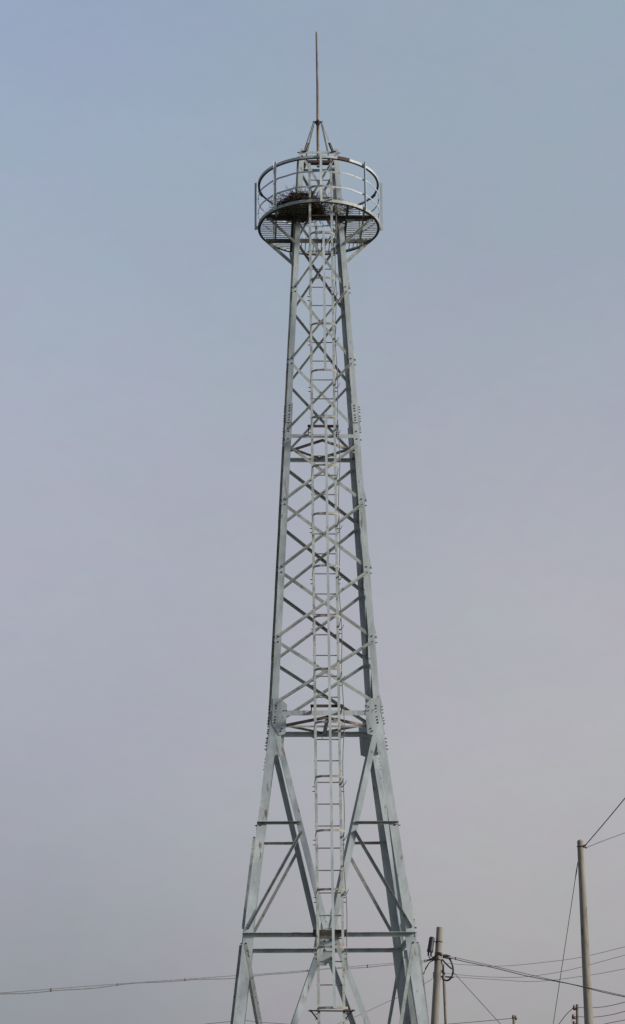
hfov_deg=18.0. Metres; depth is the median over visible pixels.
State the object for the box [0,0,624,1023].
sky
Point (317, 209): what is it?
bird nest
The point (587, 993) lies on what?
utility pole
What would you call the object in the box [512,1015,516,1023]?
utility pole
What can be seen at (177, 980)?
overhead cable
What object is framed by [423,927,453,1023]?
utility pole
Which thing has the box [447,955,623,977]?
power line
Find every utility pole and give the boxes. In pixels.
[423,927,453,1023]
[441,964,453,1023]
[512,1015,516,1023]
[572,1004,578,1023]
[577,839,593,1023]
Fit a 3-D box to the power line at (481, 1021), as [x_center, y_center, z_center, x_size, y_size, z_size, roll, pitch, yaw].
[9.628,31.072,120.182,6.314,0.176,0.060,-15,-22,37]
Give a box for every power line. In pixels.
[208,1020,281,1023]
[447,947,622,965]
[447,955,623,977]
[451,1018,511,1023]
[461,969,621,981]
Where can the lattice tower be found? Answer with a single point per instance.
(409, 985)
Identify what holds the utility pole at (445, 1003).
on the ground
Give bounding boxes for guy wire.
[454,973,500,1023]
[553,862,577,1023]
[587,833,623,847]
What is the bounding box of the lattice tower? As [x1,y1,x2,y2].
[230,31,428,1023]
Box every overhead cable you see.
[0,960,426,993]
[452,957,624,996]
[585,798,624,844]
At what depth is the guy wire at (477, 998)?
50.56 m
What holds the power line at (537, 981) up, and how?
attached to the utility pole at (445, 1003)
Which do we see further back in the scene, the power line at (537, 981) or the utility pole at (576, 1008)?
the utility pole at (576, 1008)
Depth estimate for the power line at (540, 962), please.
89.66 m
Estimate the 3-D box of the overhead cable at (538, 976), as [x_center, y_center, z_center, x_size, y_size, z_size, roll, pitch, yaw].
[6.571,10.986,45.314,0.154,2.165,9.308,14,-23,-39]
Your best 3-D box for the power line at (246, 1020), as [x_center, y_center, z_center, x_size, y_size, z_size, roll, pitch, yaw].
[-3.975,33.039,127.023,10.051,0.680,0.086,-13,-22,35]
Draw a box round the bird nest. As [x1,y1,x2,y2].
[267,185,352,226]
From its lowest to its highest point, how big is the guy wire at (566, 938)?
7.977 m
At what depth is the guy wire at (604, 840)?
48.71 m
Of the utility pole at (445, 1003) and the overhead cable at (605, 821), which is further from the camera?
the utility pole at (445, 1003)

